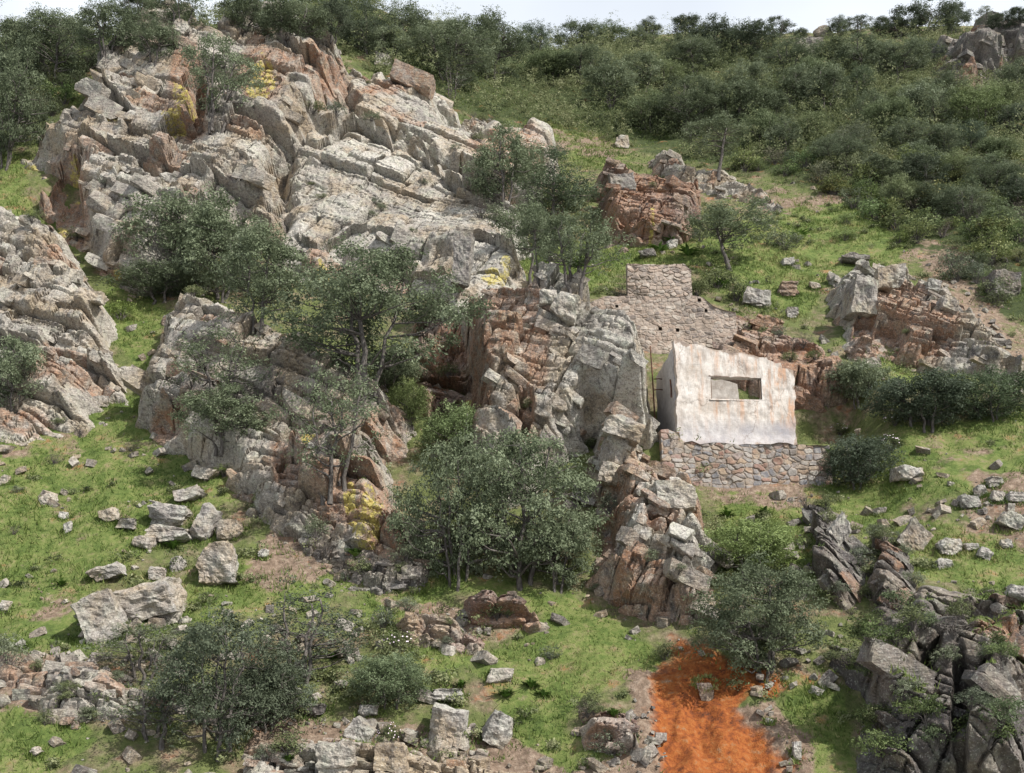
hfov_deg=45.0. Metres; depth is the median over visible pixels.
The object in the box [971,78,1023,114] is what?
bush
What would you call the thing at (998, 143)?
bush
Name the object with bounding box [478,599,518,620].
shrub
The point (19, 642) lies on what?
boulder
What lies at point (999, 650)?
shrub
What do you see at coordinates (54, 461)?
shrub
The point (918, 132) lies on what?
tree
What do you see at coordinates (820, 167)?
shrub
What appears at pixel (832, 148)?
shrub
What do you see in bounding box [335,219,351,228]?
shrub
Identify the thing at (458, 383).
rock outcrop
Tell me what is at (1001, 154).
shrub
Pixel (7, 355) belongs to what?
tree
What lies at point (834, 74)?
tree
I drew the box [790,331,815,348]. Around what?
shrub
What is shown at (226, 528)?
boulder
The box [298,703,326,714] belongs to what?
boulder
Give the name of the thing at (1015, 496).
boulder
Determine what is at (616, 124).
scrub
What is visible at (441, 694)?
boulder
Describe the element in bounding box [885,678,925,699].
shrub
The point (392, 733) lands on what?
shrub
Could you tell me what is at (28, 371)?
shrub
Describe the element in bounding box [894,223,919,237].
shrub
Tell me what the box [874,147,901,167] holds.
shrub
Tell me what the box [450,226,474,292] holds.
boulder
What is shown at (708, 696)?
boulder
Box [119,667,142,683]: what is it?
shrub
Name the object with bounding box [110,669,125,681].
shrub
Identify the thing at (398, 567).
shrub
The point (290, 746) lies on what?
shrub
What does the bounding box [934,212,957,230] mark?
shrub
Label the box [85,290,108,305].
boulder
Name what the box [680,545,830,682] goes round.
tree
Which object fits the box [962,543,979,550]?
boulder
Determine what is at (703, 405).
ruined house
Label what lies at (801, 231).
leafy plant
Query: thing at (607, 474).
boulder
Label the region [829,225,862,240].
shrub
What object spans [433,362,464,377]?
shrub
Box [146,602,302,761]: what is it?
tree
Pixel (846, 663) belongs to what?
shrub
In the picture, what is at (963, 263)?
shrub
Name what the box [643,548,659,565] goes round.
shrub
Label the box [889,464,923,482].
boulder
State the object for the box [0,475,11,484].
boulder
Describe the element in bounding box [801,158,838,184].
shrub
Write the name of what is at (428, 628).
rock outcrop
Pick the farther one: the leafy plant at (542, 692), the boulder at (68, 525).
the boulder at (68, 525)
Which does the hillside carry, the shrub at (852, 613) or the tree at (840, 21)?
the tree at (840, 21)
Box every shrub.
[0,629,30,665]
[8,525,22,534]
[10,485,27,492]
[16,79,55,90]
[18,360,39,380]
[22,207,45,223]
[29,85,56,99]
[29,657,44,671]
[31,64,62,79]
[34,706,57,725]
[35,91,69,110]
[43,96,62,115]
[44,66,69,83]
[45,55,88,76]
[45,450,64,464]
[48,75,79,103]
[49,681,72,691]
[51,417,67,425]
[53,72,73,86]
[57,689,74,701]
[58,679,83,691]
[60,226,82,241]
[68,69,88,83]
[71,421,88,437]
[73,704,104,720]
[77,56,96,71]
[83,710,99,719]
[105,300,140,320]
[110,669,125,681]
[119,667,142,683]
[125,443,138,451]
[137,674,177,704]
[182,284,207,296]
[212,463,229,476]
[250,743,277,761]
[267,728,308,756]
[302,513,331,538]
[306,100,327,114]
[312,534,337,555]
[315,193,327,198]
[323,99,347,117]
[330,556,347,570]
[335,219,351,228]
[339,572,350,581]
[344,553,372,575]
[360,109,385,121]
[368,208,378,216]
[368,605,397,630]
[371,196,382,204]
[374,202,387,211]
[375,627,423,652]
[375,720,408,742]
[386,539,421,564]
[390,595,420,611]
[392,559,406,573]
[407,585,420,593]
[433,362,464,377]
[436,634,453,643]
[449,143,460,150]
[464,193,493,218]
[472,131,484,142]
[475,112,489,121]
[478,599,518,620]
[480,200,515,226]
[503,609,514,617]
[519,397,532,411]
[539,645,562,659]
[569,699,600,718]
[579,686,604,704]
[584,437,596,448]
[586,699,603,715]
[588,582,599,589]
[589,728,630,756]
[596,492,618,513]
[613,285,628,295]
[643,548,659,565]
[651,640,680,659]
[668,563,686,574]
[670,211,685,223]
[690,225,709,241]
[691,276,714,295]
[695,264,747,288]
[715,552,728,564]
[716,274,751,301]
[723,145,764,171]
[729,155,745,169]
[748,156,766,170]
[755,508,770,517]
[760,228,805,249]
[760,616,796,630]
[762,145,785,164]
[771,324,786,336]
[773,157,800,176]
[773,159,792,173]
[778,350,801,361]
[779,149,798,164]
[785,148,809,162]
[788,492,823,509]
[790,230,805,241]
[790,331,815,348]
[791,145,819,167]
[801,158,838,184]
[804,349,823,359]
[809,159,831,173]
[810,156,837,166]
[812,173,851,194]
[812,490,836,509]
[814,152,842,172]
[815,139,843,159]
[816,648,848,663]
[817,448,839,467]
[817,507,836,523]
[818,165,854,191]
[821,580,851,597]
[829,176,855,190]
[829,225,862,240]
[831,151,865,176]
[831,421,849,436]
[834,186,873,209]
[835,183,856,196]
[835,210,855,223]
[835,650,853,666]
[836,615,893,647]
[838,637,862,669]
[843,144,872,161]
[843,601,860,614]
[848,726,917,763]
[849,162,884,186]
[849,546,876,569]
[850,702,890,729]
[852,173,882,195]
[852,183,887,205]
[853,561,874,576]
[854,133,893,155]
[854,197,894,220]
[854,604,885,631]
[855,149,877,169]
[856,666,872,680]
[856,701,891,726]
[857,610,872,620]
[858,583,876,597]
[864,523,888,538]
[869,205,921,230]
[869,595,879,605]
[870,522,895,540]
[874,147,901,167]
[874,197,909,220]
[876,586,913,610]
[880,408,903,425]
[880,620,915,646]
[881,145,898,158]
[882,431,903,451]
[885,227,911,243]
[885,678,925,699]
[887,530,902,542]
[888,599,937,630]
[889,693,933,720]
[892,140,921,158]
[893,142,923,166]
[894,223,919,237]
[895,213,937,243]
[897,543,915,555]
[900,137,937,155]
[900,142,941,160]
[901,570,927,588]
[901,693,947,728]
[902,195,931,213]
[903,203,946,237]
[903,609,942,631]
[905,204,928,223]
[906,176,926,187]
[909,175,968,211]
[914,723,956,751]
[926,643,961,667]
[928,219,954,237]
[928,240,975,267]
[931,613,973,639]
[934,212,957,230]
[934,248,972,281]
[937,215,967,229]
[942,170,964,183]
[942,595,976,619]
[946,193,970,209]
[946,684,997,710]
[948,200,967,217]
[949,148,984,163]
[949,175,980,191]
[949,252,981,274]
[952,199,992,221]
[952,703,1023,749]
[953,146,985,157]
[956,168,977,182]
[956,173,986,202]
[956,218,986,232]
[956,240,990,258]
[957,204,1014,241]
[960,259,993,283]
[960,691,1023,734]
[968,215,1016,237]
[968,252,992,268]
[970,228,1014,265]
[972,274,1017,305]
[973,191,1008,210]
[975,629,1008,645]
[975,641,1020,660]
[975,644,994,659]
[976,183,1006,205]
[977,170,1006,186]
[977,224,1012,246]
[980,149,1007,166]
[981,195,1014,217]
[983,147,1015,165]
[989,637,1022,665]
[991,257,1016,271]
[994,189,1023,210]
[1000,219,1023,242]
[1004,149,1022,161]
[1004,247,1023,261]
[1007,193,1023,218]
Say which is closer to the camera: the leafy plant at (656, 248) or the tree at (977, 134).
the leafy plant at (656, 248)
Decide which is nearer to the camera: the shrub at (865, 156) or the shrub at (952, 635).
the shrub at (952, 635)
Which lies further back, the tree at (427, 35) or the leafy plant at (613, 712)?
the tree at (427, 35)
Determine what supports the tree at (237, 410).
on the rock outcrop at (257, 460)
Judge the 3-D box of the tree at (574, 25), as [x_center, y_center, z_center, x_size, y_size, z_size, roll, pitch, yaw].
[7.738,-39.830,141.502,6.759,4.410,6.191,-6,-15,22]
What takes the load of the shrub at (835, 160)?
on the hillside
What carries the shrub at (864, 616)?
on the rock outcrop at (971, 753)
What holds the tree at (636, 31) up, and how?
on the hillside
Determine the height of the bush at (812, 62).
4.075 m
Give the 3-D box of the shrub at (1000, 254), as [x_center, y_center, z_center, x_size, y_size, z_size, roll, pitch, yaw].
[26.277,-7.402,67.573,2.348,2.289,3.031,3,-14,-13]
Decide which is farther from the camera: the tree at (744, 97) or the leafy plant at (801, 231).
the tree at (744, 97)
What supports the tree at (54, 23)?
on the hillside
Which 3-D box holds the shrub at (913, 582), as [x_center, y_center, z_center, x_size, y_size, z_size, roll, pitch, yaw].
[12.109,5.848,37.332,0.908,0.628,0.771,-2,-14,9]
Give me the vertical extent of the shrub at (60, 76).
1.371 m
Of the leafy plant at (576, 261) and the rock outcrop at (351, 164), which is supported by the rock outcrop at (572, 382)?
the leafy plant at (576, 261)
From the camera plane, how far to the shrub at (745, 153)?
87.49 m
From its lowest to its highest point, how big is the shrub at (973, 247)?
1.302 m
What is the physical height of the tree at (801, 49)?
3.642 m
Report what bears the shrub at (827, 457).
on the hillside
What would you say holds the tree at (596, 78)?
on the hillside
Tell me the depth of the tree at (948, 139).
88.84 m
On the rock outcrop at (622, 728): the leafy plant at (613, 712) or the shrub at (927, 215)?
the leafy plant at (613, 712)
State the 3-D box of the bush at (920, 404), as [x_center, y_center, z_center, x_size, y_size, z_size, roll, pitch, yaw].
[16.006,0.747,48.561,4.821,2.606,5.444,-11,-18,38]
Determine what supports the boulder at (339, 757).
on the rock outcrop at (418, 762)
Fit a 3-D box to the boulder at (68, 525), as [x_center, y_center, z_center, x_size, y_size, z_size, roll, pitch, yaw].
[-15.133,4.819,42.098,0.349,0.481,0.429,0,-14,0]
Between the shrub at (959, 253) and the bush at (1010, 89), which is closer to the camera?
the shrub at (959, 253)
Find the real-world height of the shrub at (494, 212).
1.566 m
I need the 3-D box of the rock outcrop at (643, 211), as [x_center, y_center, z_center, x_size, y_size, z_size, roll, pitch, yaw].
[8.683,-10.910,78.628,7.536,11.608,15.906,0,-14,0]
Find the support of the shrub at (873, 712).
on the rock outcrop at (971, 753)
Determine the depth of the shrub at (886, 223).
73.41 m
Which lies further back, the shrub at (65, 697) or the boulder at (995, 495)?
the boulder at (995, 495)
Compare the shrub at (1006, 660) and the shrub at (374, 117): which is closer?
the shrub at (1006, 660)
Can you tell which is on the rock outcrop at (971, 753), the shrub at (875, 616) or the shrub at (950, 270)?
the shrub at (875, 616)
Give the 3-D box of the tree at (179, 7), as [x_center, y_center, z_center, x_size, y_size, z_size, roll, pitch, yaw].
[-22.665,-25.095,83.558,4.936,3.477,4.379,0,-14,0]
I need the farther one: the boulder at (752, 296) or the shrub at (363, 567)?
the boulder at (752, 296)
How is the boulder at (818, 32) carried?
on the hillside
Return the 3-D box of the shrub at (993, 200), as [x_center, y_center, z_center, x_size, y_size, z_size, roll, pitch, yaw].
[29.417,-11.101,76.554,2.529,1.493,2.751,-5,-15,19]
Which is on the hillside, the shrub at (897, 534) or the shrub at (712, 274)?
the shrub at (712, 274)
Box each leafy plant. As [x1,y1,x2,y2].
[54,577,66,585]
[160,540,183,548]
[279,755,293,761]
[327,652,336,658]
[343,548,367,556]
[453,679,467,687]
[498,688,516,697]
[521,677,542,687]
[533,688,549,697]
[566,255,590,268]
[606,707,624,716]
[647,241,668,252]
[663,235,679,240]
[675,243,702,255]
[714,278,731,287]
[715,506,733,516]
[755,506,777,515]
[790,228,809,236]
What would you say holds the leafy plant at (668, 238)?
on the rock outcrop at (643, 211)
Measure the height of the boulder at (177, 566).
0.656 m
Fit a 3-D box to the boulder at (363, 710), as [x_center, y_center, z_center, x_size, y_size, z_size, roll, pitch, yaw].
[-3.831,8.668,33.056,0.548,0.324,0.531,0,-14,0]
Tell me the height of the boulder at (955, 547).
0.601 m
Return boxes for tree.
[0,14,41,69]
[0,45,59,170]
[0,333,47,414]
[8,3,107,86]
[71,0,143,60]
[76,622,191,685]
[91,667,211,750]
[106,0,160,18]
[108,181,248,290]
[118,4,185,66]
[142,0,210,28]
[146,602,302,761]
[160,307,281,416]
[167,381,273,456]
[169,203,287,302]
[178,26,267,134]
[208,218,316,334]
[216,0,279,35]
[222,647,320,733]
[240,570,372,684]
[249,230,497,397]
[250,0,334,52]
[267,361,394,504]
[314,0,354,43]
[339,0,407,56]
[360,25,416,65]
[375,0,434,46]
[379,422,522,591]
[405,14,499,86]
[438,57,477,100]
[438,426,612,590]
[447,5,534,83]
[459,121,547,209]
[489,200,549,284]
[510,138,609,217]
[510,203,566,287]
[515,18,554,52]
[525,195,636,299]
[529,221,576,286]
[536,42,615,83]
[549,17,607,49]
[579,53,642,108]
[589,19,629,46]
[620,25,660,55]
[621,47,665,95]
[633,15,664,37]
[642,72,735,136]
[659,32,720,71]
[666,12,708,42]
[675,111,750,181]
[680,191,781,270]
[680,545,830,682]
[687,12,744,58]
[695,74,782,126]
[720,16,782,60]
[746,88,798,118]
[750,32,827,69]
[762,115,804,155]
[765,14,795,37]
[765,62,813,106]
[790,63,855,113]
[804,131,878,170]
[811,35,852,64]
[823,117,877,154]
[825,28,898,75]
[827,15,849,37]
[835,14,875,35]
[838,61,878,100]
[841,87,890,129]
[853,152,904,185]
[858,35,932,82]
[868,15,892,36]
[877,117,948,153]
[878,14,917,38]
[887,0,975,37]
[901,180,959,212]
[907,37,946,63]
[917,69,971,99]
[925,118,967,156]
[933,0,972,32]
[950,118,992,153]
[974,4,991,27]
[984,10,1016,32]
[990,99,1023,138]
[991,173,1023,208]
[992,56,1023,103]
[1002,6,1023,26]
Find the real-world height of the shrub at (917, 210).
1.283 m
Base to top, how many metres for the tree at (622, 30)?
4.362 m
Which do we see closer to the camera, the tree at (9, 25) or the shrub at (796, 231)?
the shrub at (796, 231)
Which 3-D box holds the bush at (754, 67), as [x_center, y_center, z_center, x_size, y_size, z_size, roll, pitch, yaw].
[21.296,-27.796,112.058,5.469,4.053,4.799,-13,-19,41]
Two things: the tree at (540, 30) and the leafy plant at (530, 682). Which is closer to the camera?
the leafy plant at (530, 682)
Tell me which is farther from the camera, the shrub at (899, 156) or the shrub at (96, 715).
the shrub at (899, 156)
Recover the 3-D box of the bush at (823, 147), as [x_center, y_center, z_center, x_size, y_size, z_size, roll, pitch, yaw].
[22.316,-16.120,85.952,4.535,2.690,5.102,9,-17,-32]
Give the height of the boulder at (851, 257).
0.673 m
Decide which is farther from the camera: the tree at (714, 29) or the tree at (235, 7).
the tree at (714, 29)
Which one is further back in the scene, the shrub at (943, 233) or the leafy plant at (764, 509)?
the shrub at (943, 233)
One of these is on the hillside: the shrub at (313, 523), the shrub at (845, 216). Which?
the shrub at (845, 216)
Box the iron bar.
[670,379,671,397]
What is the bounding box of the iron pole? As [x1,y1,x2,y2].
[650,346,662,418]
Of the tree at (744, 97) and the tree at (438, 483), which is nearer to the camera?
the tree at (438, 483)
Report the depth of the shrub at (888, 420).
48.53 m
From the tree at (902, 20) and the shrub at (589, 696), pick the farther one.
the tree at (902, 20)
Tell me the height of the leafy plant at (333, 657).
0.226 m
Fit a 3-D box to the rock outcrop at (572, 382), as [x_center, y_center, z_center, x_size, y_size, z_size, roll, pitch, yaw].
[1.691,0.216,51.851,9.196,12.615,13.552,0,-14,0]
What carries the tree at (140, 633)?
on the rock outcrop at (95, 679)
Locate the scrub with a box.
[0,0,1023,248]
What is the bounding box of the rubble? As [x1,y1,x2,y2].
[0,100,1023,772]
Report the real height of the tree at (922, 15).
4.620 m
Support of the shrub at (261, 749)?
on the rock outcrop at (418, 762)
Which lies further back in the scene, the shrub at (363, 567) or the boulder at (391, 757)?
the shrub at (363, 567)
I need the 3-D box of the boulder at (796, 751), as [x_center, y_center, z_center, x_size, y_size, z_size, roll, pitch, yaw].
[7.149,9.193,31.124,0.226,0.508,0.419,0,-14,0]
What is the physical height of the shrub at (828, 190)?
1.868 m
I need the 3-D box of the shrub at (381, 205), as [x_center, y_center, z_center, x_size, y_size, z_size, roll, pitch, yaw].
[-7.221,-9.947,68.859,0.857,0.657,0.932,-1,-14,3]
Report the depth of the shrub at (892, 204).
74.83 m
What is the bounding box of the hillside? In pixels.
[0,2,1023,772]
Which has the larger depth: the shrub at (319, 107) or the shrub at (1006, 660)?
the shrub at (319, 107)
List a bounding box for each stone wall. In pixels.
[590,294,736,353]
[626,264,691,296]
[657,429,832,488]
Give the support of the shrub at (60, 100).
on the hillside
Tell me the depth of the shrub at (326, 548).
40.27 m
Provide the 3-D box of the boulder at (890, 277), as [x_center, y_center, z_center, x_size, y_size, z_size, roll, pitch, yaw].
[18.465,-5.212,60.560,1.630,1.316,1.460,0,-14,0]
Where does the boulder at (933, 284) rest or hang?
on the rock outcrop at (934, 337)
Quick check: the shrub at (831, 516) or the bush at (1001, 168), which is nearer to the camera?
the shrub at (831, 516)
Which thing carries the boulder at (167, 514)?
on the hillside
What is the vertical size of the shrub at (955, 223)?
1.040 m
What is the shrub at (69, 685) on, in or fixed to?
on the rock outcrop at (95, 679)
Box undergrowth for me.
[0,5,1023,771]
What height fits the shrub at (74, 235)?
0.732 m
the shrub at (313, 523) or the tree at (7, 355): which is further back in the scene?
the tree at (7, 355)
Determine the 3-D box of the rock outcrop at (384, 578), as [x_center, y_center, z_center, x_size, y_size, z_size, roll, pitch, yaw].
[-5.063,6.136,40.563,5.272,2.774,2.771,-5,-15,21]
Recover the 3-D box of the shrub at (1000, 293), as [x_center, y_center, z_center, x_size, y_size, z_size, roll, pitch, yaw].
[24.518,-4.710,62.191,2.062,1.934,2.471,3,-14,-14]
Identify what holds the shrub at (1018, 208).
on the hillside
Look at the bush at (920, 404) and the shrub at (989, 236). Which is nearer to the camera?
the bush at (920, 404)
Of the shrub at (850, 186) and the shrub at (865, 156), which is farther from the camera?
the shrub at (865, 156)
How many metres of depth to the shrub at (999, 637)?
31.34 m
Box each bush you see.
[96,257,208,304]
[339,649,434,711]
[367,348,426,392]
[387,374,434,429]
[414,398,477,466]
[507,504,606,593]
[514,45,582,83]
[613,85,685,131]
[634,54,684,88]
[698,515,806,580]
[713,56,772,93]
[729,106,788,149]
[785,54,842,90]
[792,27,811,37]
[797,110,831,141]
[818,433,905,491]
[821,356,899,408]
[849,95,920,135]
[857,366,995,432]
[876,170,918,210]
[883,84,912,104]
[890,76,966,130]
[898,150,951,184]
[920,146,984,182]
[921,179,1001,221]
[937,79,1012,138]
[940,363,1023,422]
[954,152,1023,192]
[970,135,1023,163]
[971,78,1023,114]
[978,205,1023,232]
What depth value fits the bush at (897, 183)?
76.99 m
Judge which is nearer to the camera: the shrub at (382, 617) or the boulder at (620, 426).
the shrub at (382, 617)
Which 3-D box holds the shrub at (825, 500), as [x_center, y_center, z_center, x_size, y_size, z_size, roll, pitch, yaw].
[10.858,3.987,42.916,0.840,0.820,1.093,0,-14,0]
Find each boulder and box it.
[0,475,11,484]
[0,600,12,612]
[15,638,25,646]
[30,746,44,756]
[38,493,58,504]
[58,512,69,518]
[59,717,74,725]
[63,521,72,533]
[70,588,128,645]
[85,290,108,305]
[85,561,126,581]
[93,395,108,406]
[98,507,119,521]
[113,577,186,621]
[115,518,136,529]
[131,535,157,549]
[145,524,192,542]
[147,500,192,526]
[148,566,166,579]
[158,601,183,624]
[169,556,186,571]
[172,18,191,36]
[172,484,203,501]
[189,502,222,540]
[191,465,220,479]
[195,540,238,585]
[215,519,243,540]
[258,549,269,557]
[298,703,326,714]
[307,442,316,448]
[315,740,356,772]
[342,716,377,741]
[358,704,378,716]
[373,742,409,772]
[374,51,390,65]
[401,565,421,579]
[427,702,468,756]
[431,688,463,701]
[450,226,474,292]
[481,710,512,749]
[486,668,513,683]
[539,289,556,306]
[550,291,585,325]
[597,461,619,486]
[599,414,645,446]
[599,436,636,466]
[608,172,635,190]
[615,135,629,147]
[638,248,656,258]
[653,479,697,511]
[666,239,677,248]
[696,682,713,700]
[742,286,770,307]
[776,281,798,296]
[780,257,794,265]
[785,307,798,317]
[791,741,801,759]
[793,36,822,55]
[808,685,824,695]
[809,282,820,289]
[813,25,832,37]
[826,512,851,545]
[840,252,869,263]
[840,274,878,321]
[871,507,886,515]
[874,263,906,291]
[877,518,889,527]
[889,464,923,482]
[897,517,933,550]
[925,278,941,293]
[935,537,961,554]
[935,558,953,569]
[936,294,958,314]
[957,494,981,508]
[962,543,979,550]
[972,485,987,493]
[976,547,993,560]
[981,269,1021,296]
[984,476,1003,486]
[988,490,1005,501]
[995,510,1023,530]
[998,539,1012,547]
[1004,584,1023,600]
[1005,491,1023,502]
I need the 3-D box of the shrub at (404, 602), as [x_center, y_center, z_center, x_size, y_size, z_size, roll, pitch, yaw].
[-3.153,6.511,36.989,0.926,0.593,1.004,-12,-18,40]
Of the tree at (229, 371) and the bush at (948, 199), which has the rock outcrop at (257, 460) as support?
the tree at (229, 371)
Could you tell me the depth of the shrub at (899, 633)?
31.51 m
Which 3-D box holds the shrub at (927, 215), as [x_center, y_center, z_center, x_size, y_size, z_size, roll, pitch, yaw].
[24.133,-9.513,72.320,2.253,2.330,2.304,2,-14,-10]
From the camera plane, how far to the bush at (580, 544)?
39.27 m
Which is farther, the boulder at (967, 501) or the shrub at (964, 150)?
the shrub at (964, 150)
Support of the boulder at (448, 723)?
on the hillside
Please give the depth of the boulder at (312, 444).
42.53 m
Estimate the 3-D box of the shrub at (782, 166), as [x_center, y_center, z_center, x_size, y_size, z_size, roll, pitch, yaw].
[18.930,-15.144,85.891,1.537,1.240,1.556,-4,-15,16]
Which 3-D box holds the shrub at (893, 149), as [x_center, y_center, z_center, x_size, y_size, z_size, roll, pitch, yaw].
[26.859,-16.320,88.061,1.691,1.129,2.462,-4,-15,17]
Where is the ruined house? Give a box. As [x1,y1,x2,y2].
[656,340,797,444]
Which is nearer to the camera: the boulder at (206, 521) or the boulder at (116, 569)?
the boulder at (116, 569)
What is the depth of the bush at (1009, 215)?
71.65 m
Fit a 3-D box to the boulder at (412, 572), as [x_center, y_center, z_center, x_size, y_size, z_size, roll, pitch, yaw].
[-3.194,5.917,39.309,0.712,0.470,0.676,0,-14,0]
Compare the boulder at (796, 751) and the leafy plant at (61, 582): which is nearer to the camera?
the boulder at (796, 751)
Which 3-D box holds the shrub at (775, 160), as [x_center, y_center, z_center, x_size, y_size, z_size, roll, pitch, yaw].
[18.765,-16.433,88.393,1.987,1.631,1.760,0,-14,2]
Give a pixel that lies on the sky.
(808, 14)
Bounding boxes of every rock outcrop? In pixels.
[0,206,129,444]
[0,655,181,729]
[20,0,361,297]
[121,292,426,562]
[241,735,532,772]
[278,106,534,313]
[298,537,432,594]
[345,58,559,210]
[395,611,484,655]
[404,299,472,447]
[460,261,659,507]
[461,117,513,129]
[463,590,540,632]
[571,401,734,624]
[578,707,639,753]
[593,156,701,253]
[647,149,782,213]
[712,314,851,412]
[802,504,873,609]
[825,259,1023,384]
[829,585,1023,772]
[867,533,915,609]
[930,10,1023,90]
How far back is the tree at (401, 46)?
97.82 m
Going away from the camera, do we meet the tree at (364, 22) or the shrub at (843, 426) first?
the shrub at (843, 426)
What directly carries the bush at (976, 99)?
on the hillside
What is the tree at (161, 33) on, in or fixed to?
on the rock outcrop at (136, 123)
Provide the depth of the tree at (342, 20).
85.52 m
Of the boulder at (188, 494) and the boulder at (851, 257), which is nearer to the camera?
the boulder at (188, 494)
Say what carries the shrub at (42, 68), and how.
on the hillside
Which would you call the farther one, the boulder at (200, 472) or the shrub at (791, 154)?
the shrub at (791, 154)
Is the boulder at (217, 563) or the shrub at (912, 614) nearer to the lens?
the shrub at (912, 614)
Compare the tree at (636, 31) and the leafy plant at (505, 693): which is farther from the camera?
the tree at (636, 31)
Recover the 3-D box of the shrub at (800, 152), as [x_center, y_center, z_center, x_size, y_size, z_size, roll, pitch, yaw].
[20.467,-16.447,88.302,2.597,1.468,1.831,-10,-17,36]
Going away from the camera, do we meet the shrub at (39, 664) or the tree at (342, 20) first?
the shrub at (39, 664)
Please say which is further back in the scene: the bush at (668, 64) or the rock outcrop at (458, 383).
the bush at (668, 64)
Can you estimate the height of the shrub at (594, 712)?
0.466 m
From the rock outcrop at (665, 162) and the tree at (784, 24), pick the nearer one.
the rock outcrop at (665, 162)
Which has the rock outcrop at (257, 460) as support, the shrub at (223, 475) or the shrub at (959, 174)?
the shrub at (223, 475)
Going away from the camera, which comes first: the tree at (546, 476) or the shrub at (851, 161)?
the tree at (546, 476)
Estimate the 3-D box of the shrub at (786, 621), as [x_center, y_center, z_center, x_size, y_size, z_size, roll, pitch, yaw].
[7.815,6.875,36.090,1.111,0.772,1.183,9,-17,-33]
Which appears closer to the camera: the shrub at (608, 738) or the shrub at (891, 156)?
the shrub at (608, 738)
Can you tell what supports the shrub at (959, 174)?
on the hillside
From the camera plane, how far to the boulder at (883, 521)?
42.26 m
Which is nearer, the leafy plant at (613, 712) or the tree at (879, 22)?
the leafy plant at (613, 712)
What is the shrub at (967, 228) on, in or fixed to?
on the hillside
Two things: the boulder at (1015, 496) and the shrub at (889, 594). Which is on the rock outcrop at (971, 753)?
the shrub at (889, 594)
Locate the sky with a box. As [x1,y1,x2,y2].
[0,0,1023,49]
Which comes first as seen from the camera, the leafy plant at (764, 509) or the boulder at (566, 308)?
the leafy plant at (764, 509)
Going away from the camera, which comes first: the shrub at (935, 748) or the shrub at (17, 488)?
the shrub at (935, 748)
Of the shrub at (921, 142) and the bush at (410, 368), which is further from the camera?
the shrub at (921, 142)
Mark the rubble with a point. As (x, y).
(642, 756)
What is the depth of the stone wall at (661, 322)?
55.27 m
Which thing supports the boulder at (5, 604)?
on the hillside
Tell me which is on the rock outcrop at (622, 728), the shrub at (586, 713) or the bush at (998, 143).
the shrub at (586, 713)
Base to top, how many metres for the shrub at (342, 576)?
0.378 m
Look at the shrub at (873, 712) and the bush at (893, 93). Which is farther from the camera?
the bush at (893, 93)
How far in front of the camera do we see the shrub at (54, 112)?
81.91 m
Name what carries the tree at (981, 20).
on the rock outcrop at (984, 50)
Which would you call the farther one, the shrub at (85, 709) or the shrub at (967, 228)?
the shrub at (967, 228)
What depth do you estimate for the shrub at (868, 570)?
38.32 m
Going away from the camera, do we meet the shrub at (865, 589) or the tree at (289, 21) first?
the shrub at (865, 589)
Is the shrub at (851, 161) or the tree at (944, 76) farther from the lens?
the tree at (944, 76)
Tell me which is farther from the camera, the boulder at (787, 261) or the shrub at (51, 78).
the shrub at (51, 78)
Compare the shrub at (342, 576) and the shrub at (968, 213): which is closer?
the shrub at (342, 576)
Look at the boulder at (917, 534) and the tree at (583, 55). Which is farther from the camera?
the tree at (583, 55)
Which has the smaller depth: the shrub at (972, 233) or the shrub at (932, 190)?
the shrub at (972, 233)
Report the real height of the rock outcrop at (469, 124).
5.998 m
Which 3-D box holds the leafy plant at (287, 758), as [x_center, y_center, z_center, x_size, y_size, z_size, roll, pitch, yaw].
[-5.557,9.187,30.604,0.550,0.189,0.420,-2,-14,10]
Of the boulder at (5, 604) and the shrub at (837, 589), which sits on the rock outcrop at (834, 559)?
the shrub at (837, 589)
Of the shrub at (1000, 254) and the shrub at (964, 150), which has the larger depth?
the shrub at (964, 150)
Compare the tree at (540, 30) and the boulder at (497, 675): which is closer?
the boulder at (497, 675)
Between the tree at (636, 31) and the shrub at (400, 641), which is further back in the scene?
the tree at (636, 31)
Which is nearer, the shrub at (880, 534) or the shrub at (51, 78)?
the shrub at (880, 534)
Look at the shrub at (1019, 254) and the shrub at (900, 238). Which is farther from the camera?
the shrub at (900, 238)
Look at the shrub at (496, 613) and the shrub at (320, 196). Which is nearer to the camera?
the shrub at (496, 613)
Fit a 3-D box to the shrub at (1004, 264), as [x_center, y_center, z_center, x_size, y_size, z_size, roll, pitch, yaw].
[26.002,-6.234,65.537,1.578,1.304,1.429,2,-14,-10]
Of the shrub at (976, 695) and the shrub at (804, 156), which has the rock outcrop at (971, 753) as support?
the shrub at (976, 695)
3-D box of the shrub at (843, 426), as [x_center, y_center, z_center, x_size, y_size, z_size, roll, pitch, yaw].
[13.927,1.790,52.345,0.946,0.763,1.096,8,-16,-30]
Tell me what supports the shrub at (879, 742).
on the rock outcrop at (971, 753)
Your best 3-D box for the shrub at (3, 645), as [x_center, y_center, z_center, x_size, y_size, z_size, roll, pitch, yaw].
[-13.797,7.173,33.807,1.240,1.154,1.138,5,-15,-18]
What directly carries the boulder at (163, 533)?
on the hillside
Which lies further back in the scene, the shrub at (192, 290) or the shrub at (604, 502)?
the shrub at (192, 290)
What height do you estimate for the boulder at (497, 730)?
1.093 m
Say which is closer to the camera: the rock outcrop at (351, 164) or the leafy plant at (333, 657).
the leafy plant at (333, 657)
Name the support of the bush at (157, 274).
on the hillside
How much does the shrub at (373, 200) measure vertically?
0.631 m
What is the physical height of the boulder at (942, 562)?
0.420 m
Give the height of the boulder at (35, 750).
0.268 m
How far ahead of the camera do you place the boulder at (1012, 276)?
62.86 m
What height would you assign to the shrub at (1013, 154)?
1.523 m
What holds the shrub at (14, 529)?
on the hillside
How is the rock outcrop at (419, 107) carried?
on the hillside

